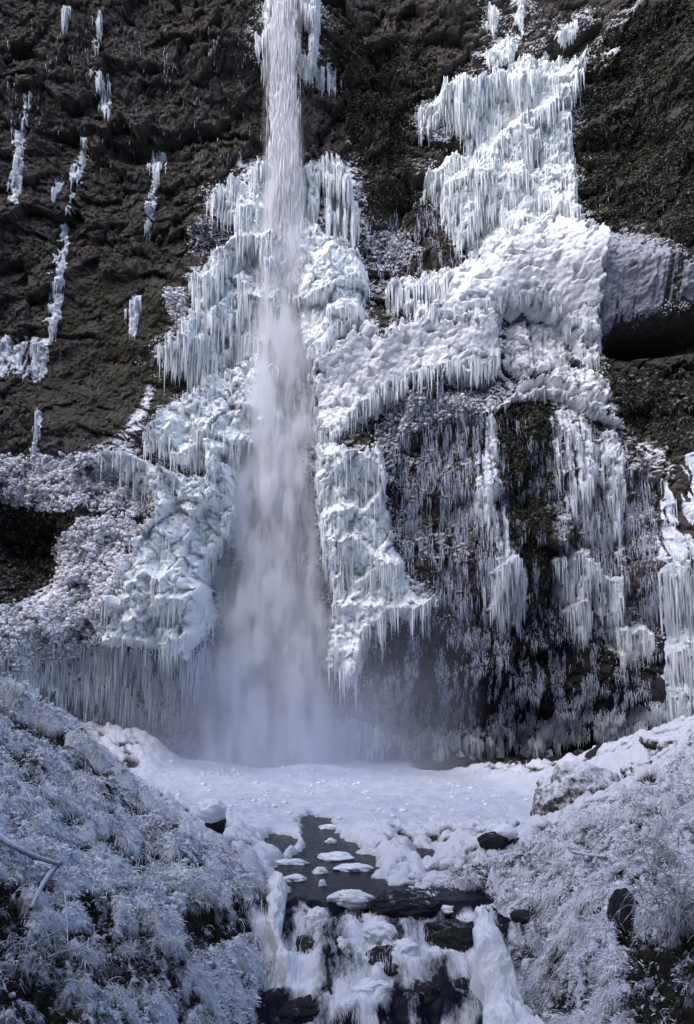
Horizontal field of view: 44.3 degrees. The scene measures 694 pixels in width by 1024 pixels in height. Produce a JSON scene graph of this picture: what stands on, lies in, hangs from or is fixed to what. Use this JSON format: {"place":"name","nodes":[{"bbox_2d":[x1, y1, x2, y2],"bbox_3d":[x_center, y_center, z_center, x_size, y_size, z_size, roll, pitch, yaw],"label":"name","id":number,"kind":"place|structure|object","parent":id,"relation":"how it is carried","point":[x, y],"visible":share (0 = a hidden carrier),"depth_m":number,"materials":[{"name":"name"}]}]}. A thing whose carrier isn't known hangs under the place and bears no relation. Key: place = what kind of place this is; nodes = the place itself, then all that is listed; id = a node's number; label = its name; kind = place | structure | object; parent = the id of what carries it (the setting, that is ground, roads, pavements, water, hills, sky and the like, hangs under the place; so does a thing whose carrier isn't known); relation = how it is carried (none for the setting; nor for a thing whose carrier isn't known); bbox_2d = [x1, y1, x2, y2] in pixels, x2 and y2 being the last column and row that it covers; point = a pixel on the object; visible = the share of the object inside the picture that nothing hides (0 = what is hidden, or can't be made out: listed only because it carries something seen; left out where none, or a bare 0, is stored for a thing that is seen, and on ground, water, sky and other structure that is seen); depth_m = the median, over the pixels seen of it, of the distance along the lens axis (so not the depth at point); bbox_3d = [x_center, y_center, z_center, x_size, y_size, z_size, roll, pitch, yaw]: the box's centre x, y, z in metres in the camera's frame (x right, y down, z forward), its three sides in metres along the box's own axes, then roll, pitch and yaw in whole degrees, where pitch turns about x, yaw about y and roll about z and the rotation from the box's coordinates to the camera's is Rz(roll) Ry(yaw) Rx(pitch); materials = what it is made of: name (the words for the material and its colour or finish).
{"place":"outdoors","nodes":[
{"label":"outdoors","id":0,"kind":"place"},
{"bbox_2d":[192,876,231,909],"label":"grass tussock","id":1,"kind":"object","parent":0,"point":[209,889],"depth_m":16.70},
{"bbox_2d":[0,0,693,760],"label":"cliff","id":2,"kind":"structure","parent":0,"point":[94,388],"depth_m":47.59,"materials":[{"name":"stone"}]},
{"bbox_2d":[6,91,32,205],"bbox_3d":[-19.500,-21.234,50.723,2.000,8.862,2.761,0,-10,0],"label":"ice streak","id":3,"kind":"object","parent":2,"relation":"attached to","point":[18,168],"visible":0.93,"depth_m":50.45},
{"bbox_2d":[0,334,48,377],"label":"ice streak","id":4,"kind":"object","parent":2,"relation":"attached to","point":[8,355],"visible":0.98,"depth_m":47.24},
{"bbox_2d":[0,493,57,603],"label":"rock face","id":5,"kind":"object","parent":2,"relation":"attached to","point":[36,577],"visible":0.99,"depth_m":44.43},
{"bbox_2d":[29,408,42,471],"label":"ice streak","id":6,"kind":"object","parent":2,"relation":"attached to","point":[36,429],"visible":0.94,"depth_m":43.72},
{"bbox_2d":[0,596,109,680],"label":"frosted shrubbery","id":7,"kind":"object","parent":2,"relation":"attached to","point":[31,628],"visible":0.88,"depth_m":39.73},
{"bbox_2d":[30,137,88,382],"bbox_3d":[-16.657,-14.729,49.770,2.632,17.105,4.474,-3,-11,18],"label":"ice streak","id":8,"kind":"object","parent":2,"relation":"attached to","point":[57,292],"visible":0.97,"depth_m":48.13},
{"bbox_2d":[61,5,72,35],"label":"ice streak","id":9,"kind":"object","parent":2,"relation":"attached to","point":[65,15],"visible":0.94,"depth_m":51.43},
{"bbox_2d":[0,449,155,520],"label":"frosted shrubbery","id":10,"kind":"object","parent":2,"relation":"attached to","point":[15,486],"visible":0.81,"depth_m":42.84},
{"bbox_2d":[49,514,140,604],"bbox_3d":[-13.219,2.482,42.099,6.571,4.743,3.003,-5,-11,28],"label":"frosted bush","id":11,"kind":"object","parent":2,"relation":"attached to","point":[76,572],"visible":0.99,"depth_m":41.53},
{"bbox_2d":[92,10,102,56],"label":"ice streak","id":12,"kind":"object","parent":2,"relation":"attached to","point":[98,22],"visible":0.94,"depth_m":52.41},
{"bbox_2d":[88,68,114,124],"bbox_3d":[-14.850,-25.367,52.464,2.000,4.417,2.480,0,-10,0],"label":"ice streak","id":13,"kind":"object","parent":2,"relation":"attached to","point":[99,82],"visible":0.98,"depth_m":51.98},
{"bbox_2d":[0,634,213,735],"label":"icicles","id":14,"kind":"object","parent":2,"relation":"hanging from","point":[102,663],"visible":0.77,"depth_m":40.86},
{"bbox_2d":[53,692,208,745],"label":"icicles","id":15,"kind":"object","parent":2,"relation":"hanging from","point":[177,725],"visible":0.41,"depth_m":42.34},
{"bbox_2d":[4,21,260,187],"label":"icicles","id":16,"kind":"object","parent":2,"relation":"hanging from","point":[148,87],"visible":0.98,"depth_m":51.68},
{"bbox_2d":[125,295,141,336],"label":"ice streak","id":17,"kind":"object","parent":2,"relation":"attached to","point":[135,304],"visible":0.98,"depth_m":47.87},
{"bbox_2d":[144,150,167,241],"bbox_3d":[-11.576,-18.787,51.674,2.243,7.950,4.419,3,-10,-17],"label":"ice streak","id":18,"kind":"object","parent":2,"relation":"attached to","point":[157,164],"visible":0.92,"depth_m":50.88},
{"bbox_2d":[95,449,242,676],"bbox_3d":[-8.775,2.317,41.521,7.350,11.944,5.558,0,-10,0],"label":"ice mound","id":19,"kind":"object","parent":2,"relation":"attached to","point":[163,605],"visible":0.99,"depth_m":40.61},
{"bbox_2d":[162,286,190,331],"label":"frosted bush","id":20,"kind":"object","parent":2,"relation":"attached to","point":[176,310],"visible":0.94,"depth_m":47.30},
{"bbox_2d":[184,209,228,250],"bbox_3d":[-8.127,-16.315,48.536,2.883,2.511,2.088,0,-10,0],"label":"frosted bush","id":21,"kind":"object","parent":2,"relation":"attached to","point":[202,230],"visible":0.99,"depth_m":48.69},
{"bbox_2d":[142,338,287,476],"bbox_3d":[-6.723,-5.521,45.345,8.290,8.978,4.444,4,-11,-22],"label":"ice apron","id":22,"kind":"object","parent":2,"relation":"attached to","point":[196,426],"visible":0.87,"depth_m":44.09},
{"bbox_2d":[154,156,283,392],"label":"ice cascade","id":23,"kind":"object","parent":2,"relation":"attached to","point":[228,305],"visible":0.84,"depth_m":46.46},
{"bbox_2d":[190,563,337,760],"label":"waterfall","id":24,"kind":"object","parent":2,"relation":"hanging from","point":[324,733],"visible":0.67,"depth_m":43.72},
{"bbox_2d":[254,0,274,86],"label":"ice column","id":25,"kind":"structure","parent":2,"relation":"attached to","point":[267,7],"depth_m":51.02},
{"bbox_2d":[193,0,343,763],"bbox_3d":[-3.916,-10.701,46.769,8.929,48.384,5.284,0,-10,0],"label":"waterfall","id":26,"kind":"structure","parent":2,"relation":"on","point":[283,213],"depth_m":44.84,"materials":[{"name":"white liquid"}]},
{"bbox_2d":[294,0,320,86],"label":"ice column","id":27,"kind":"structure","parent":2,"relation":"attached to","point":[305,15],"depth_m":50.84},
{"bbox_2d":[295,151,361,247],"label":"ice cascade","id":28,"kind":"object","parent":2,"relation":"attached to","point":[338,197],"visible":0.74,"depth_m":48.95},
{"bbox_2d":[312,62,347,94],"bbox_3d":[-1.089,-26.255,52.490,3.104,2.757,2.068,3,-10,-16],"label":"ice streak","id":29,"kind":"object","parent":2,"relation":"attached to","point":[320,78],"visible":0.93,"depth_m":51.98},
{"bbox_2d":[292,216,370,378],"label":"ice cascade","id":30,"kind":"object","parent":2,"relation":"attached to","point":[333,270],"visible":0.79,"depth_m":45.82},
{"bbox_2d":[356,84,388,114],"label":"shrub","id":31,"kind":"object","parent":2,"relation":"attached to","point":[372,102],"visible":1,"depth_m":51.84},
{"bbox_2d":[313,442,436,710],"bbox_3d":[0.755,2.573,41.916,7.140,14.310,4.933,-4,-11,21],"label":"ice mound","id":32,"kind":"object","parent":2,"relation":"attached to","point":[363,564],"visible":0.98,"depth_m":41.46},
{"bbox_2d":[326,24,444,218],"bbox_3d":[2.344,-23.352,51.103,7.491,13.112,3.398,0,-10,0],"label":"moss","id":33,"kind":"object","parent":2,"relation":"attached to","point":[393,159],"visible":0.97,"depth_m":51.71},
{"bbox_2d":[83,0,693,704],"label":"frost","id":34,"kind":"object","parent":2,"relation":"attached to","point":[249,30],"visible":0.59,"depth_m":44.22},
{"bbox_2d":[366,229,418,260],"bbox_3d":[2.566,-15.587,49.728,3.343,2.500,2.025,0,-10,0],"label":"frosted bush","id":35,"kind":"object","parent":2,"relation":"attached to","point":[397,245],"visible":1,"depth_m":49.65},
{"bbox_2d":[302,310,502,444],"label":"snow slope","id":36,"kind":"structure","parent":2,"relation":"attached to","point":[351,368],"depth_m":43.05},
{"bbox_2d":[350,201,461,286],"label":"icicles","id":37,"kind":"object","parent":2,"relation":"hanging from","point":[417,244],"visible":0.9,"depth_m":49.11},
{"bbox_2d":[338,380,502,444],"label":"icicles","id":38,"kind":"object","parent":2,"relation":"hanging from","point":[435,404],"visible":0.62,"depth_m":42.92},
{"bbox_2d":[403,572,438,612],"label":"frosted bush","id":39,"kind":"object","parent":2,"relation":"attached to","point":[418,589],"visible":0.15,"depth_m":41.72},
{"bbox_2d":[370,389,482,450],"bbox_3d":[3.989,-4.529,42.947,5.758,3.441,2.127,-4,-11,20],"label":"frosted bush","id":40,"kind":"object","parent":2,"relation":"attached to","point":[474,405],"visible":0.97,"depth_m":43.01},
{"bbox_2d":[383,258,472,322],"bbox_3d":[4.196,-11.805,46.786,5.935,5.000,4.199,-4,-11,22],"label":"snow ledge","id":41,"kind":"object","parent":2,"relation":"attached to","point":[424,288],"visible":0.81,"depth_m":45.90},
{"bbox_2d":[410,98,454,141],"bbox_3d":[5.234,-23.177,50.674,3.204,3.612,1.276,-5,-11,25],"label":"frosted bush","id":42,"kind":"object","parent":2,"relation":"attached to","point":[444,132],"visible":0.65,"depth_m":50.41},
{"bbox_2d":[343,717,560,761],"bbox_3d":[5.208,12.352,44.162,11.676,3.792,4.490,1,-10,-7],"label":"ice fringe","id":43,"kind":"object","parent":2,"relation":"attached to","point":[475,746],"visible":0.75,"depth_m":43.31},
{"bbox_2d":[485,2,499,37],"bbox_3d":[8.825,-29.644,51.719,1.550,2.950,1.405,0,-10,0],"label":"icicle cluster","id":44,"kind":"object","parent":2,"relation":"attached to","point":[493,14],"visible":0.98,"depth_m":51.54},
{"bbox_2d":[472,412,515,559],"bbox_3d":[6.892,-0.901,41.940,3.005,9.159,2.269,-4,-11,19],"label":"ice streak","id":45,"kind":"object","parent":2,"relation":"attached to","point":[488,514],"visible":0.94,"depth_m":41.40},
{"bbox_2d":[480,35,520,68],"bbox_3d":[9.200,-27.222,50.915,3.000,3.800,2.273,0,-10,0],"label":"icicle cluster","id":46,"kind":"object","parent":2,"relation":"attached to","point":[504,57],"visible":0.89,"depth_m":50.22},
{"bbox_2d":[417,45,587,258],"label":"ice cascade","id":47,"kind":"object","parent":2,"relation":"attached to","point":[519,117],"visible":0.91,"depth_m":47.50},
{"bbox_2d":[343,613,666,744],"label":"icicles","id":48,"kind":"object","parent":2,"relation":"hanging from","point":[497,671],"visible":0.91,"depth_m":42.07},
{"bbox_2d":[480,549,529,639],"bbox_3d":[7.424,3.828,41.198,2.802,4.931,5.134,-3,-11,18],"label":"ice bulge","id":49,"kind":"object","parent":2,"relation":"attached to","point":[506,589],"visible":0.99,"depth_m":40.58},
{"bbox_2d":[345,701,669,752],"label":"icicles","id":50,"kind":"object","parent":2,"relation":"hanging from","point":[603,725],"visible":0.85,"depth_m":42.83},
{"bbox_2d":[511,0,525,34],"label":"icicle cluster","id":51,"kind":"object","parent":2,"relation":"attached to","point":[521,10],"visible":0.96,"depth_m":50.66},
{"bbox_2d":[427,214,610,349],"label":"snow slope","id":52,"kind":"structure","parent":2,"relation":"attached to","point":[564,256],"depth_m":43.28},
{"bbox_2d":[384,416,664,660],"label":"icicles","id":53,"kind":"object","parent":2,"relation":"hanging from","point":[651,610],"visible":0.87,"depth_m":41.79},
{"bbox_2d":[495,398,557,615],"bbox_3d":[8.789,-0.518,42.019,3.611,11.190,3.641,0,-10,0],"label":"moss","id":54,"kind":"object","parent":2,"relation":"attached to","point":[536,432],"visible":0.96,"depth_m":41.64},
{"bbox_2d":[499,320,568,383],"bbox_3d":[9.825,-8.477,44.640,4.150,5.000,2.217,0,-10,0],"label":"ice sheet patch","id":55,"kind":"object","parent":2,"relation":"attached to","point":[540,348],"visible":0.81,"depth_m":44.29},
{"bbox_2d":[481,385,625,429],"bbox_3d":[10.176,-5.332,43.039,7.890,3.250,3.457,-1,-10,8],"label":"snow crest","id":56,"kind":"object","parent":2,"relation":"attached to","point":[595,409],"visible":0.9,"depth_m":42.30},
{"bbox_2d":[517,365,610,405],"bbox_3d":[10.891,-6.208,43.402,5.234,3.200,3.079,-1,-10,8],"label":"snow mound","id":57,"kind":"object","parent":2,"relation":"attached to","point":[568,375],"visible":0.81,"depth_m":42.57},
{"bbox_2d":[553,19,578,54],"bbox_3d":[12.751,-27.658,50.083,2.219,2.331,2.977,5,-11,-25],"label":"icicle cluster","id":58,"kind":"object","parent":2,"relation":"attached to","point":[566,34],"visible":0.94,"depth_m":48.97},
{"bbox_2d":[550,404,598,532],"bbox_3d":[11.026,-2.446,42.134,3.149,7.350,2.541,-5,-11,25],"label":"ice streak","id":59,"kind":"object","parent":2,"relation":"attached to","point":[584,458],"visible":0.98,"depth_m":41.25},
{"bbox_2d":[546,286,602,369],"bbox_3d":[11.925,-9.471,44.344,4.050,5.845,4.140,0,-10,0],"label":"ice curtain","id":60,"kind":"object","parent":2,"relation":"attached to","point":[578,347],"visible":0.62,"depth_m":43.78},
{"bbox_2d":[550,548,624,651],"bbox_3d":[11.391,4.205,41.136,4.154,5.196,3.794,-4,-11,22],"label":"ice bulge","id":61,"kind":"object","parent":2,"relation":"attached to","point":[582,575],"visible":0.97,"depth_m":40.68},
{"bbox_2d":[597,425,626,569],"bbox_3d":[12.853,-0.776,41.155,2.059,7.879,2.510,-5,-11,26],"label":"ice streak","id":62,"kind":"object","parent":2,"relation":"attached to","point":[614,480],"visible":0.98,"depth_m":40.60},
{"bbox_2d":[612,622,654,672],"bbox_3d":[13.569,6.546,40.456,1.677,3.144,2.932,2,-10,-10],"label":"ice bulge","id":63,"kind":"object","parent":2,"relation":"attached to","point":[633,639],"visible":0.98,"depth_m":40.10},
{"bbox_2d":[577,0,693,239],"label":"rock face","id":64,"kind":"object","parent":2,"relation":"attached to","point":[673,158],"visible":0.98,"depth_m":45.73},
{"bbox_2d":[599,228,693,337],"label":"frost crust","id":65,"kind":"object","parent":2,"relation":"attached to","point":[643,271],"visible":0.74,"depth_m":42.53},
{"bbox_2d":[610,358,693,453],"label":"moss","id":66,"kind":"object","parent":2,"relation":"attached to","point":[679,427],"visible":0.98,"depth_m":41.78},
{"bbox_2d":[655,452,693,721],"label":"ice curtain","id":67,"kind":"object","parent":2,"relation":"attached to","point":[676,590],"visible":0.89,"depth_m":38.02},
{"bbox_2d":[0,679,693,1023],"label":"ground","id":68,"kind":"structure","parent":0,"point":[392,844],"depth_m":19.16,"materials":[{"name":"snow"}]},
{"bbox_2d":[0,832,59,864],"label":"branch","id":69,"kind":"object","parent":68,"relation":"on","point":[6,841],"visible":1,"depth_m":13.50,"materials":[{"name":"grey wood"}]},
{"bbox_2d":[29,860,61,910],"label":"branch","id":70,"kind":"object","parent":69,"relation":"attached to","point":[49,874],"visible":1,"depth_m":13.02,"materials":[{"name":"grey wood"}]},
{"bbox_2d":[0,910,87,994],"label":"twig bush","id":71,"kind":"object","parent":68,"relation":"on","point":[26,945],"visible":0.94,"depth_m":10.52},
{"bbox_2d":[42,765,70,786],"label":"grass tussock","id":72,"kind":"object","parent":68,"relation":"on","point":[52,777],"depth_m":17.40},
{"bbox_2d":[96,977,137,1008],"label":"grass tussock","id":73,"kind":"object","parent":68,"relation":"on","point":[119,994],"depth_m":11.46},
{"bbox_2d":[109,929,151,966],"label":"grass tussock","id":74,"kind":"object","parent":68,"relation":"on","point":[129,949],"depth_m":13.04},
{"bbox_2d":[0,673,275,1023],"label":"undergrowth","id":75,"kind":"object","parent":68,"relation":"on","point":[92,864],"visible":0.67,"depth_m":15.44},
{"bbox_2d":[140,922,192,956],"bbox_3d":[-2.898,6.852,13.610,1.045,0.483,0.980,0,-10,0],"label":"grass tussock","id":76,"kind":"object","parent":68,"relation":"on","point":[171,942],"depth_m":13.56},
{"bbox_2d":[205,817,225,833],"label":"rock","id":77,"kind":"object","parent":68,"relation":"on","point":[218,826],"visible":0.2,"depth_m":20.24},
{"bbox_2d":[198,798,226,822],"bbox_3d":[-3.153,6.974,19.881,0.679,0.552,0.550,0,-10,0],"label":"snow hood","id":78,"kind":"object","parent":77,"relation":"on","point":[210,810],"visible":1,"depth_m":19.71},
{"bbox_2d":[246,872,271,894],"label":"grass tussock","id":79,"kind":"object","parent":68,"relation":"on","point":[254,881],"depth_m":18.27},
{"bbox_2d":[160,760,534,824],"bbox_3d":[-0.073,10.627,33.191,16.190,0.719,14.812,0,-10,0],"label":"ice rubble","id":80,"kind":"object","parent":68,"relation":"on","point":[289,812],"visible":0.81,"depth_m":32.77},
{"bbox_2d":[449,871,485,890],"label":"grass tussock","id":81,"kind":"object","parent":68,"relation":"on","point":[468,881],"depth_m":19.27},
{"bbox_2d":[477,831,508,849],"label":"rock","id":82,"kind":"object","parent":68,"relation":"on","point":[492,840],"visible":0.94,"depth_m":20.66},
{"bbox_2d":[492,824,517,840],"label":"snow covered stone","id":83,"kind":"object","parent":68,"relation":"on","point":[509,831],"visible":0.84,"depth_m":20.81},
{"bbox_2d":[510,909,532,922],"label":"rock","id":84,"kind":"object","parent":68,"relation":"on","point":[521,915],"visible":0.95,"depth_m":17.59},
{"bbox_2d":[516,928,544,953],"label":"grass tussock","id":85,"kind":"object","parent":68,"relation":"on","point":[534,940],"depth_m":16.72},
{"bbox_2d":[534,975,565,1003],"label":"grass tussock","id":86,"kind":"object","parent":68,"relation":"on","point":[556,989],"depth_m":14.97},
{"bbox_2d":[417,736,693,1023],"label":"undergrowth","id":87,"kind":"object","parent":68,"relation":"on","point":[653,792],"visible":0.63,"depth_m":16.53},
{"bbox_2d":[545,857,573,877],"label":"grass tussock","id":88,"kind":"object","parent":68,"relation":"on","point":[554,868],"depth_m":17.76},
{"bbox_2d":[561,915,587,941],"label":"grass tussock","id":89,"kind":"object","parent":68,"relation":"on","point":[577,928],"depth_m":15.49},
{"bbox_2d":[530,761,619,815],"bbox_3d":[6.986,8.960,25.418,3.334,3.019,2.698,0,-10,0],"label":"boulder","id":90,"kind":"object","parent":68,"relation":"on","point":[561,785],"visible":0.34,"depth_m":24.88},
{"bbox_2d":[607,888,638,936],"bbox_3d":[4.812,7.026,14.807,0.557,0.941,0.506,0,-10,0],"label":"rock","id":91,"kind":"object","parent":68,"relation":"on","point":[617,898],"visible":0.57,"depth_m":14.67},
{"bbox_2d":[620,759,653,778],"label":"boulder","id":92,"kind":"object","parent":68,"relation":"on","point":[630,768],"visible":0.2,"depth_m":26.99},
{"bbox_2d":[604,866,693,960],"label":"twig bush","id":93,"kind":"object","parent":68,"relation":"on","point":[678,915],"visible":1,"depth_m":12.45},
{"bbox_2d":[618,825,693,889],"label":"twig bush","id":94,"kind":"object","parent":68,"relation":"on","point":[668,853],"visible":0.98,"depth_m":14.49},
{"bbox_2d":[638,733,688,754],"bbox_3d":[12.125,8.004,28.116,4.898,1.466,3.237,0,-10,0],"label":"boulder","id":95,"kind":"object","parent":68,"relation":"on","point":[650,742],"visible":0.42,"depth_m":27.93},
{"bbox_2d":[239,815,532,1023],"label":"stream","id":96,"kind":"structure","parent":0,"point":[327,973],"depth_m":16.91,"materials":[{"name":"liquid"}]},
{"bbox_2d":[265,871,289,987],"bbox_3d":[-1.425,9.199,17.411,0.566,2.847,3.214,1,-10,-4],"label":"ice strip","id":97,"kind":"object","parent":96,"relation":"on","point":[276,898],"visible":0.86,"depth_m":17.32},
{"bbox_2d":[276,858,310,864],"bbox_3d":[-1.412,8.963,21.717,0.984,0.275,0.306,0,-10,0],"label":"ice floe","id":98,"kind":"object","parent":96,"relation":"on","point":[292,861],"visible":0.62,"depth_m":21.64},
{"bbox_2d":[284,874,306,881],"bbox_3d":[-1.243,8.681,20.102,0.650,0.274,0.413,0,-10,0],"label":"ice floe","id":99,"kind":"object","parent":96,"relation":"on","point":[295,878],"visible":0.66,"depth_m":19.97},
{"bbox_2d":[277,994,319,1023],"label":"rock","id":100,"kind":"object","parent":96,"relation":"in","point":[304,1009],"visible":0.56,"depth_m":15.77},
{"bbox_2d":[295,934,315,953],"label":"rock","id":101,"kind":"object","parent":96,"relation":"in","point":[307,945],"visible":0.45,"depth_m":17.22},
{"bbox_2d":[304,906,328,933],"bbox_3d":[-0.625,8.552,17.649,0.574,0.745,0.420,0,-10,0],"label":"ice lump","id":102,"kind":"object","parent":96,"relation":"on","point":[316,917],"visible":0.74,"depth_m":17.54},
{"bbox_2d":[317,851,353,861],"bbox_3d":[-0.316,9.087,22.369,0.940,0.295,0.832,5,-11,-24],"label":"ice floe","id":103,"kind":"object","parent":96,"relation":"on","point":[335,856],"visible":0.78,"depth_m":22.18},
{"bbox_2d":[338,909,363,922],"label":"rock","id":104,"kind":"object","parent":96,"relation":"in","point":[357,913],"visible":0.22,"depth_m":17.93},
{"bbox_2d":[327,889,374,909],"bbox_3d":[0.085,8.330,18.300,1.054,0.434,0.352,0,-10,0],"label":"ice lump","id":105,"kind":"object","parent":104,"relation":"on","point":[352,899],"visible":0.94,"depth_m":18.20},
{"bbox_2d":[333,863,373,871],"bbox_3d":[0.162,8.862,21.129,1.034,0.296,0.530,0,-10,0],"label":"ice floe","id":106,"kind":"object","parent":96,"relation":"on","point":[350,867],"visible":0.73,"depth_m":20.99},
{"bbox_2d":[350,977,392,995],"bbox_3d":[0.491,9.135,16.258,0.957,0.421,0.650,0,-10,0],"label":"ice lump","id":107,"kind":"object","parent":96,"relation":"on","point":[371,986],"visible":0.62,"depth_m":16.12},
{"bbox_2d":[364,944,398,975],"bbox_3d":[0.780,8.998,16.873,1.015,0.779,0.878,0,-10,0],"label":"rock","id":108,"kind":"object","parent":96,"relation":"in","point":[376,952],"visible":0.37,"depth_m":16.69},
{"bbox_2d":[363,920,396,944],"bbox_3d":[0.713,8.648,17.419,0.712,0.551,0.588,5,-11,-27],"label":"ice lump","id":109,"kind":"object","parent":108,"relation":"on","point":[379,932],"visible":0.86,"depth_m":17.26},
{"bbox_2d":[391,938,419,956],"bbox_3d":[1.154,8.751,17.018,0.611,0.436,0.466,0,-10,0],"label":"ice lump","id":110,"kind":"object","parent":108,"relation":"on","point":[403,946],"visible":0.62,"depth_m":16.89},
{"bbox_2d":[366,889,441,920],"bbox_3d":[1.210,8.356,18.059,1.616,0.662,0.994,0,-10,0],"label":"rock","id":111,"kind":"object","parent":96,"relation":"in","point":[415,905],"visible":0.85,"depth_m":17.76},
{"bbox_2d":[403,979,440,1004],"bbox_3d":[1.405,9.288,16.359,0.963,0.568,0.722,0,-10,0],"label":"rock","id":112,"kind":"object","parent":96,"relation":"in","point":[428,990],"visible":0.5,"depth_m":16.22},
{"bbox_2d":[423,919,473,952],"bbox_3d":[2.286,8.787,17.572,1.616,0.738,0.921,0,-10,0],"label":"rock","id":113,"kind":"object","parent":96,"relation":"in","point":[454,934],"visible":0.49,"depth_m":17.27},
{"bbox_2d":[453,977,471,993],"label":"rock","id":114,"kind":"object","parent":96,"relation":"in","point":[460,984],"visible":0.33,"depth_m":16.43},
{"bbox_2d":[471,905,544,1023],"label":"ice strip","id":115,"kind":"object","parent":96,"relation":"on","point":[494,985],"visible":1,"depth_m":15.01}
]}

